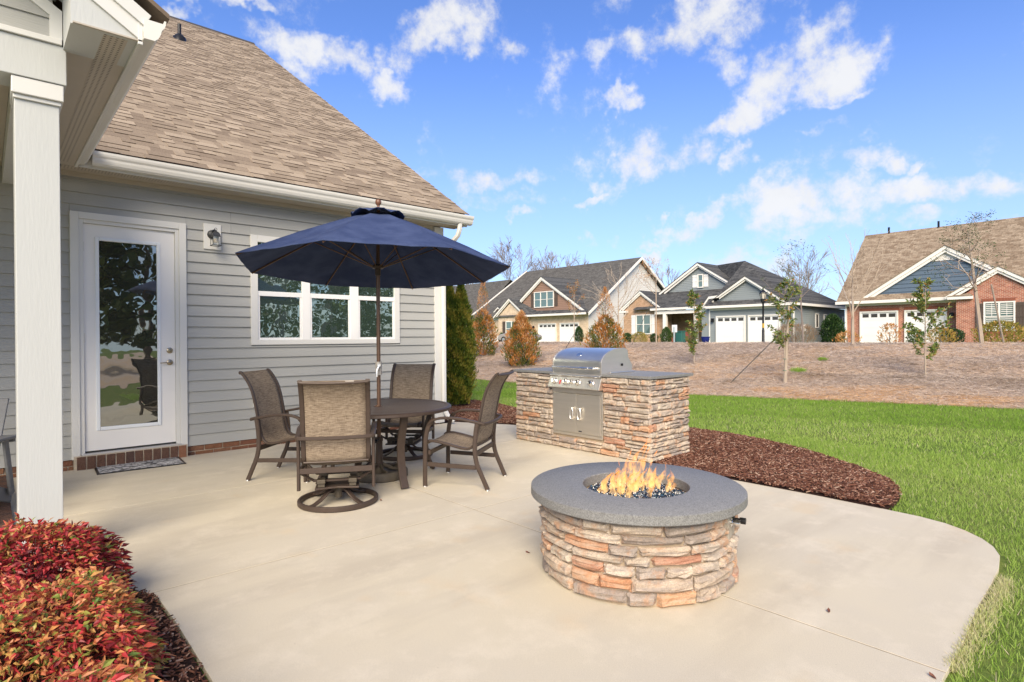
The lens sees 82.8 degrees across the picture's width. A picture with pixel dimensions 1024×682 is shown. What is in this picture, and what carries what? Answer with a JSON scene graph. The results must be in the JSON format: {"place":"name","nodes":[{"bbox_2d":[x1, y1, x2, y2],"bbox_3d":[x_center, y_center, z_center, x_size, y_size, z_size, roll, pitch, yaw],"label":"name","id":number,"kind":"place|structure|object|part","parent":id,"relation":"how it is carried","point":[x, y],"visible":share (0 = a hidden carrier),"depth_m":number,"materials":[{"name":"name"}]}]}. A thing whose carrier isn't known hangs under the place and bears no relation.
{"place":"outdoors","nodes":[
{"label":"outdoors","id":0,"kind":"place"},
{"bbox_2d":[1,561,207,681],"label":"mulch bed","id":1,"kind":"object","parent":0,"point":[187,662],"visible":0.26,"depth_m":2.58,"materials":[{"name":"brown wood"}]},
{"bbox_2d":[0,512,137,658],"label":"nandina shrub","id":2,"kind":"object","parent":1,"relation":"on","point":[40,560],"visible":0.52,"depth_m":2.80,"materials":[{"name":"red plant"}]},
{"bbox_2d":[0,566,175,681],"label":"nandina shrub","id":3,"kind":"object","parent":1,"relation":"on","point":[117,616],"visible":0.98,"depth_m":2.19,"materials":[{"name":"red plant"}]},
{"bbox_2d":[30,655,167,681],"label":"nandina shrub","id":4,"kind":"object","parent":1,"relation":"on","point":[112,672],"visible":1,"depth_m":1.77,"materials":[{"name":"red plant"}]},
{"bbox_2d":[470,378,516,406],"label":"grass","id":5,"kind":"structure","parent":0,"point":[485,380],"depth_m":15.91,"materials":[{"name":"green plant"}]},
{"bbox_2d":[11,422,999,681],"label":"patio","id":6,"kind":"structure","parent":0,"point":[263,576],"depth_m":3.30,"materials":[{"name":"concrete"}]},
{"bbox_2d":[0,398,15,502],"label":"adirondack chair","id":7,"kind":"object","parent":6,"relation":"on","point":[8,491],"visible":0.88,"depth_m":4.76,"materials":[{"name":"grey plastic"}]},
{"bbox_2d":[94,457,185,474],"bbox_3d":[-4.128,1.378,6.451,0.820,0.012,0.470,-1,0,-39],"label":"doormat","id":8,"kind":"object","parent":6,"relation":"on","point":[138,465],"visible":0.88,"depth_m":6.40,"materials":[{"name":"grey fabric"}]},
{"bbox_2d":[239,368,334,482],"bbox_3d":[-2.325,0.838,5.992,0.772,1.082,0.652,0,0,7],"label":"dining chair","id":9,"kind":"object","parent":6,"relation":"on","point":[271,418],"visible":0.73,"depth_m":5.96,"materials":[{"name":"brown metal"}]},
{"bbox_2d":[295,379,377,512],"bbox_3d":[-1.474,0.838,4.906,0.666,1.079,0.810,0,0,-13],"label":"swivel chair","id":10,"kind":"object","parent":6,"relation":"on","point":[336,426],"visible":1,"depth_m":4.71,"materials":[{"name":"beige fabric"}]},
{"bbox_2d":[357,437,407,482],"bbox_3d":[-1.343,1.173,5.873,0.570,0.400,0.570,-1,0,-42],"label":"umbrella base","id":11,"kind":"object","parent":6,"relation":"on","point":[385,472],"visible":0.76,"depth_m":5.80,"materials":[{"name":"brown metal"}]},
{"bbox_2d":[235,199,509,437],"bbox_3d":[-1.350,-0.092,5.863,2.485,2.691,2.483,0,0,28],"label":"patio umbrella","id":12,"kind":"object","parent":11,"relation":"on","point":[378,247],"visible":1,"depth_m":6.07,"materials":[{"name":"blue fabric"}]},
{"bbox_2d":[315,398,451,488],"bbox_3d":[-1.349,1.008,5.855,1.474,0.719,1.474,0,0,10],"label":"round table","id":13,"kind":"object","parent":6,"relation":"on","point":[403,409],"visible":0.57,"depth_m":5.50,"materials":[{"name":"brown metal"}]},
{"bbox_2d":[372,363,435,460],"bbox_3d":[-1.275,0.825,6.998,0.666,1.079,0.810,0,0,7],"label":"swivel chair","id":14,"kind":"object","parent":6,"relation":"on","point":[413,381],"visible":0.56,"depth_m":7.19,"materials":[{"name":"brown fabric"}]},
{"bbox_2d":[423,370,513,490],"bbox_3d":[-0.396,0.829,5.658,0.772,1.082,0.652,0,0,15],"label":"dining chair","id":15,"kind":"object","parent":6,"relation":"on","point":[485,427],"visible":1,"depth_m":5.51,"materials":[{"name":"brown metal"}]},
{"bbox_2d":[513,367,692,462],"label":"grill island","id":16,"kind":"structure","parent":6,"relation":"on","point":[637,415],"depth_m":6.86,"materials":[{"name":"stone"}]},
{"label":"access doors","id":17,"kind":"part","parent":16,"relation":"part of","materials":[{"name":"silver metal"}]},
{"bbox_2d":[548,347,633,392],"bbox_3d":[1.002,0.350,7.370,0.722,0.529,0.862,-1,0,-42],"label":"gas grill","id":18,"kind":"object","parent":16,"relation":"in","point":[577,369],"visible":0.94,"depth_m":7.15,"materials":[{"name":"silver metal"}]},
{"bbox_2d":[531,462,747,607],"bbox_3d":[0.755,1.149,3.548,1.274,0.553,1.274,-1,0,-42],"label":"fire pit","id":19,"kind":"object","parent":6,"relation":"on","point":[677,550],"visible":0.97,"depth_m":3.08,"materials":[{"name":"stone"}]},
{"bbox_2d":[588,473,684,497],"bbox_3d":[0.752,0.776,3.548,0.621,0.362,0.618,-1,0,-42],"label":"glass","id":20,"kind":"object","parent":19,"relation":"on","point":[645,490],"depth_m":3.57,"materials":[{"name":"glass"}]},
{"bbox_2d":[154,0,1023,309],"label":"sky","id":21,"kind":"structure","parent":0,"point":[686,133],"materials":[{"name":"blue"}]},
{"bbox_2d":[160,379,1023,681],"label":"lawn","id":22,"kind":"structure","parent":0,"point":[1016,665],"depth_m":5.69,"materials":[{"name":"plant"}]},
{"bbox_2d":[0,0,473,572],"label":"grey house","id":23,"kind":"structure","parent":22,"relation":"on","point":[142,142],"depth_m":6.85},
{"bbox_2d":[83,223,175,452],"bbox_3d":[-4.338,-0.034,6.618,0.883,2.506,0.106,-1,0,-42],"label":"door","id":24,"kind":"structure","parent":23,"relation":"in","point":[128,273],"depth_m":6.61,"materials":[{"name":"white paint"}]},
{"bbox_2d":[203,223,221,249],"bbox_3d":[-3.656,-1.287,7.124,0.198,0.314,0.204,-1,0,-42],"label":"wall lantern","id":25,"kind":"object","parent":23,"relation":"attached to","point":[212,236],"depth_m":7.12,"materials":[{"name":"white paint"}]},
{"bbox_2d":[250,234,399,344],"bbox_3d":[-2.560,-0.670,8.230,2.200,1.426,0.044,-1,0,-42],"label":"window frame","id":26,"kind":"structure","parent":23,"relation":"in","point":[254,239],"depth_m":7.75,"materials":[{"name":"white paint"}]},
{"bbox_2d":[471,387,1023,489],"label":"grass","id":27,"kind":"structure","parent":22,"relation":"on","point":[835,406],"depth_m":9.12,"materials":[{"name":"green plant"}]},
{"bbox_2d":[942,573,1021,677],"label":"dry grass","id":28,"kind":"structure","parent":22,"relation":"on","point":[1002,584],"depth_m":2.80,"materials":[{"name":"beige plant"}]},
{"bbox_2d":[441,399,902,509],"bbox_3d":[0.847,1.399,9.024,2.635,0.120,9.380,-1,0,-42],"label":"mulch bed","id":29,"kind":"object","parent":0,"point":[887,507],"visible":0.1,"depth_m":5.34,"materials":[{"name":"brown wood"}]},
{"bbox_2d":[446,284,479,404],"bbox_3d":[-1.162,0.051,11.902,1.076,2.632,0.974,-1,0,-42],"label":"arborvitae","id":30,"kind":"object","parent":29,"relation":"on","point":[461,342],"visible":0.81,"depth_m":11.71,"materials":[{"name":"green plant"}]},
{"bbox_2d":[476,343,1023,408],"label":"straw bank","id":31,"kind":"structure","parent":0,"point":[778,361],"depth_m":15.94,"materials":[{"name":"brown plant"}]},
{"bbox_2d":[470,283,499,355],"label":"bronzed conifer","id":32,"kind":"object","parent":31,"relation":"on","point":[482,317],"visible":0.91,"depth_m":26.16,"materials":[{"name":"orange plant"}]},
{"bbox_2d":[500,310,541,365],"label":"bronzed conifer","id":33,"kind":"object","parent":31,"relation":"on","point":[523,330],"visible":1,"depth_m":21.99,"materials":[{"name":"orange plant"}]},
{"bbox_2d":[565,279,584,343],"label":"thin bronze tree","id":34,"kind":"object","parent":31,"relation":"on","point":[569,303],"visible":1,"depth_m":26.91,"materials":[{"name":"brown plant"}]},
{"bbox_2d":[579,287,628,347],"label":"bronzed conifer","id":35,"kind":"object","parent":31,"relation":"on","point":[599,325],"visible":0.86,"depth_m":21.21,"materials":[{"name":"orange plant"}]},
{"bbox_2d":[591,286,619,340],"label":"thin bronze tree","id":36,"kind":"object","parent":31,"relation":"on","point":[604,307],"visible":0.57,"depth_m":26.28,"materials":[{"name":"brown plant"}]},
{"bbox_2d":[581,266,646,337],"bbox_3d":[4.594,-1.572,25.352,2.522,3.635,3.245,0,0,22],"label":"bare tree","id":37,"kind":"object","parent":31,"relation":"on","point":[619,292],"visible":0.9,"depth_m":25.09,"materials":[{"name":"brown plant"}]},
{"bbox_2d":[632,256,667,344],"bbox_3d":[5.663,-1.613,23.773,1.490,3.731,1.734,0,0,17],"label":"bronze tuft tree","id":38,"kind":"object","parent":31,"relation":"on","point":[652,262],"visible":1,"depth_m":23.75,"materials":[{"name":"brown plant"}]},
{"bbox_2d":[684,289,706,364],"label":"young magnolia","id":39,"kind":"object","parent":31,"relation":"on","point":[691,301],"visible":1,"depth_m":18.35,"materials":[{"name":"green plant"}]},
{"bbox_2d":[472,361,1023,408],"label":"pine straw","id":40,"kind":"object","parent":31,"relation":"on","point":[895,399],"visible":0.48,"depth_m":13.82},
{"bbox_2d":[474,340,1023,380],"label":"pine straw","id":41,"kind":"object","parent":31,"relation":"on","point":[773,358],"visible":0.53,"depth_m":17.66,"materials":[{"name":"brown plant"}]},
{"bbox_2d":[764,276,801,382],"bbox_3d":[7.038,-0.248,15.039,0.893,2.877,1.014,0,0,16],"label":"young magnolia","id":42,"kind":"object","parent":31,"relation":"on","point":[787,317],"visible":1,"depth_m":15.04,"materials":[{"name":"green plant"}]},
{"bbox_2d":[731,335,777,382],"bbox_3d":[6.410,0.431,15.245,1.310,1.343,0.020,0,0,5],"label":"guy strap","id":43,"kind":"object","parent":42,"relation":"attached to","point":[752,360],"visible":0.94,"depth_m":15.25,"materials":[{"name":"black fabric"}]},
{"bbox_2d":[789,367,806,372],"bbox_3d":[7.848,0.786,15.912,0.365,0.181,0.451,-1,0,-42],"label":"weed tuft","id":44,"kind":"object","parent":31,"relation":"on","point":[797,370],"visible":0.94,"depth_m":15.90,"materials":[{"name":"green plant"}]},
{"bbox_2d":[761,239,836,342],"bbox_3d":[11.043,-1.834,22.173,2.754,4.092,2.334,-1,0,-42],"label":"sparse oak","id":45,"kind":"object","parent":31,"relation":"on","point":[792,271],"visible":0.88,"depth_m":22.23,"materials":[{"name":"brown plant"}]},
{"bbox_2d":[817,230,913,344],"bbox_3d":[10.640,-1.719,18.933,3.376,3.894,2.678,0,0,-20],"label":"bare tree","id":46,"kind":"object","parent":31,"relation":"on","point":[852,310],"visible":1,"depth_m":19.10,"materials":[{"name":"brown plant"}]},
{"bbox_2d":[901,276,952,375],"bbox_3d":[10.203,-0.311,14.341,1.000,2.598,0.950,0,0,-11],"label":"young magnolia","id":47,"kind":"object","parent":31,"relation":"on","point":[921,306],"visible":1,"depth_m":14.33,"materials":[{"name":"green plant"}]},
{"bbox_2d":[924,209,1006,343],"bbox_3d":[13.694,-1.873,17.612,2.144,4.153,2.127,-1,0,-42],"label":"tree","id":48,"kind":"object","parent":31,"relation":"on","point":[978,313],"visible":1,"depth_m":17.60,"materials":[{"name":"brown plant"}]},
{"bbox_2d":[991,284,1004,342],"bbox_3d":[14.605,-0.780,17.452,0.769,1.816,0.038,0,0,-26],"label":"tree stake","id":49,"kind":"object","parent":31,"relation":"on","point":[997,313],"visible":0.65,"depth_m":17.43,"materials":[{"name":"brown wood"}]},
{"bbox_2d":[765,434,1023,681],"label":"grass","id":50,"kind":"structure","parent":0,"point":[981,499],"depth_m":4.96,"materials":[{"name":"green plant"}]},
{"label":"neighbourhood ground","id":51,"kind":"structure","parent":0,"visible":0},
{"bbox_2d":[453,280,512,334],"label":"house","id":52,"kind":"structure","parent":51,"relation":"on","point":[494,288],"depth_m":84.50,"materials":[{"name":"beige brick"}]},
{"bbox_2d":[487,236,554,279],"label":"bare tree","id":53,"kind":"object","parent":51,"relation":"on","point":[506,261],"visible":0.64,"depth_m":84.15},
{"bbox_2d":[527,247,588,270],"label":"bare tree","id":54,"kind":"object","parent":51,"relation":"on","point":[555,261],"visible":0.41,"depth_m":84.49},
{"bbox_2d":[472,257,664,341],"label":"cream house","id":55,"kind":"structure","parent":51,"relation":"on","point":[540,298],"depth_m":67.72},
{"bbox_2d":[505,321,514,331],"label":"window","id":56,"kind":"structure","parent":55,"relation":"in","point":[508,324],"depth_m":71.22,"materials":[{"name":"white glass"}]},
{"bbox_2d":[534,291,553,307],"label":"window","id":57,"kind":"structure","parent":55,"relation":"in","point":[545,298],"depth_m":67.12,"materials":[{"name":"white glass"}]},
{"bbox_2d":[538,323,556,341],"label":"garage door","id":58,"kind":"structure","parent":55,"relation":"in","point":[548,331],"depth_m":66.73,"materials":[{"name":"white metal"}]},
{"bbox_2d":[559,322,578,341],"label":"garage door","id":59,"kind":"structure","parent":55,"relation":"in","point":[566,330],"depth_m":64.55,"materials":[{"name":"white metal"}]},
{"bbox_2d":[573,326,583,341],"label":"dwarf conifer","id":60,"kind":"object","parent":51,"relation":"on","point":[579,334],"visible":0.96,"depth_m":54.57,"materials":[{"name":"green plant"}]},
{"bbox_2d":[623,333,631,341],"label":"box shrub","id":61,"kind":"object","parent":51,"relation":"on","point":[627,335],"visible":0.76,"depth_m":52.52,"materials":[{"name":"green plant"}]},
{"bbox_2d":[631,331,648,341],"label":"yellow shrub","id":62,"kind":"object","parent":51,"relation":"on","point":[643,337],"visible":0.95,"depth_m":50.30,"materials":[{"name":"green plant"}]},
{"bbox_2d":[649,333,658,341],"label":"box shrub","id":63,"kind":"object","parent":51,"relation":"on","point":[652,337],"visible":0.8,"depth_m":51.88,"materials":[{"name":"green plant"}]},
{"bbox_2d":[659,327,672,342],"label":"dwarf conifer","id":64,"kind":"object","parent":51,"relation":"on","point":[666,333],"visible":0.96,"depth_m":51.10,"materials":[{"name":"green plant"}]},
{"bbox_2d":[657,264,686,285],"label":"bare tree","id":65,"kind":"object","parent":51,"relation":"on","point":[667,269],"visible":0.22,"depth_m":75.16,"materials":[{"name":"brown plant"}]},
{"bbox_2d":[672,325,676,341],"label":"yard sign","id":66,"kind":"object","parent":51,"relation":"on","point":[674,328],"visible":0.82,"depth_m":44.90,"materials":[{"name":"white plastic"}]},
{"bbox_2d":[701,337,709,341],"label":"plant pot","id":67,"kind":"object","parent":51,"relation":"on","point":[705,339],"visible":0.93,"depth_m":46.81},
{"bbox_2d":[619,261,844,342],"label":"blue house","id":68,"kind":"structure","parent":51,"relation":"on","point":[729,296],"depth_m":49.92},
{"bbox_2d":[636,314,650,333],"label":"window","id":69,"kind":"structure","parent":68,"relation":"in","point":[645,327],"depth_m":56.19,"materials":[{"name":"white glass"}]},
{"bbox_2d":[697,274,703,287],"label":"window","id":70,"kind":"structure","parent":68,"relation":"in","point":[700,277],"depth_m":54.68,"materials":[{"name":"white glass"}]},
{"bbox_2d":[716,315,745,342],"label":"garage door","id":71,"kind":"structure","parent":68,"relation":"in","point":[728,328],"depth_m":48.25,"materials":[{"name":"white metal"}]},
{"bbox_2d":[748,314,780,341],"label":"garage door","id":72,"kind":"structure","parent":68,"relation":"in","point":[754,321],"depth_m":46.41,"materials":[{"name":"white metal"}]},
{"bbox_2d":[815,313,818,327],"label":"side window","id":73,"kind":"structure","parent":68,"relation":"in","point":[816,314],"depth_m":47.54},
{"bbox_2d":[759,288,766,341],"bbox_3d":[15.141,-1.495,35.000,0.460,3.500,0.398,-1,0,-42],"label":"lamp post","id":74,"kind":"object","parent":51,"relation":"on","point":[762,293],"visible":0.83,"depth_m":34.95,"materials":[{"name":"black metal"}]},
{"bbox_2d":[773,322,819,342],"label":"dry shrub","id":75,"kind":"object","parent":51,"relation":"on","point":[800,330],"visible":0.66,"depth_m":42.30,"materials":[{"name":"brown plant"}]},
{"bbox_2d":[771,258,827,291],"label":"bare tree","id":76,"kind":"object","parent":51,"relation":"on","point":[806,265],"visible":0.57,"depth_m":70.36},
{"bbox_2d":[773,246,831,295],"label":"bare tree","id":77,"kind":"object","parent":51,"relation":"on","point":[823,257],"visible":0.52,"depth_m":75.74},
{"bbox_2d":[818,313,846,342],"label":"holly shrub","id":78,"kind":"object","parent":51,"relation":"on","point":[831,321],"visible":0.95,"depth_m":41.11,"materials":[{"name":"green plant"}]},
{"bbox_2d":[832,331,861,342],"bbox_3d":[15.745,-0.139,27.251,1.154,0.746,1.108,0,0,3],"label":"bronze shrub","id":79,"kind":"object","parent":51,"relation":"on","point":[845,332],"visible":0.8,"depth_m":27.18,"materials":[{"name":"orange plant"}]},
{"bbox_2d":[876,323,902,342],"bbox_3d":[18.043,-0.331,27.709,1.086,1.145,1.166,0,0,25],"label":"bronze shrub","id":80,"kind":"object","parent":51,"relation":"on","point":[893,332],"visible":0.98,"depth_m":27.68,"materials":[{"name":"orange plant"}]},
{"bbox_2d":[905,329,923,342],"bbox_3d":[23.428,-0.226,33.691,1.021,0.992,1.046,0,0,24],"label":"box shrub","id":81,"kind":"object","parent":51,"relation":"on","point":[911,339],"visible":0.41,"depth_m":33.63,"materials":[{"name":"green plant"}]},
{"bbox_2d":[835,217,1023,342],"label":"brick house","id":82,"kind":"structure","parent":51,"relation":"on","point":[888,293],"depth_m":40.60,"materials":[{"name":"red brick"}]},
{"bbox_2d":[860,310,897,342],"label":"garage door","id":83,"kind":"structure","parent":82,"relation":"in","point":[870,321],"depth_m":42.18,"materials":[{"name":"white metal"}]},
{"bbox_2d":[904,309,946,342],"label":"garage door","id":84,"kind":"structure","parent":82,"relation":"in","point":[907,318],"depth_m":40.10,"materials":[{"name":"white metal"}]},
{"bbox_2d":[983,301,1014,330],"bbox_3d":[30.466,-1.555,36.302,0.100,1.840,1.540,-1,0,-42],"label":"window","id":85,"kind":"structure","parent":82,"relation":"in","point":[1006,309],"depth_m":36.26,"materials":[{"name":"white glass"}]},
{"bbox_2d":[923,327,958,342],"bbox_3d":[21.815,-0.245,29.576,1.440,0.998,1.440,0,0,24],"label":"yellow shrub","id":86,"kind":"object","parent":51,"relation":"on","point":[952,335],"visible":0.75,"depth_m":29.38,"materials":[{"name":"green plant"}]},
{"bbox_2d":[938,327,965,342],"bbox_3d":[24.853,-0.253,32.869,1.342,1.049,1.402,0,0,35],"label":"box shrub","id":87,"kind":"object","parent":51,"relation":"on","point":[960,334],"visible":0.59,"depth_m":32.59,"materials":[{"name":"green plant"}]},
{"bbox_2d":[970,320,1023,342],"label":"yellow shrub","id":88,"kind":"object","parent":51,"relation":"on","point":[1010,331],"visible":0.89,"depth_m":27.54,"materials":[{"name":"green plant"}]},
{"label":"street","id":89,"kind":"structure","parent":0,"visible":0},
{"bbox_2d":[498,332,541,341],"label":"parked car","id":90,"kind":"object","parent":89,"relation":"on","point":[501,338],"visible":0.27,"depth_m":58.78,"materials":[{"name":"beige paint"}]},
{"bbox_2d":[675,331,685,341],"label":"wheeled bin","id":91,"kind":"object","parent":89,"relation":"on","point":[679,336],"visible":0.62,"depth_m":45.89,"materials":[{"name":"green plastic"}]}
]}

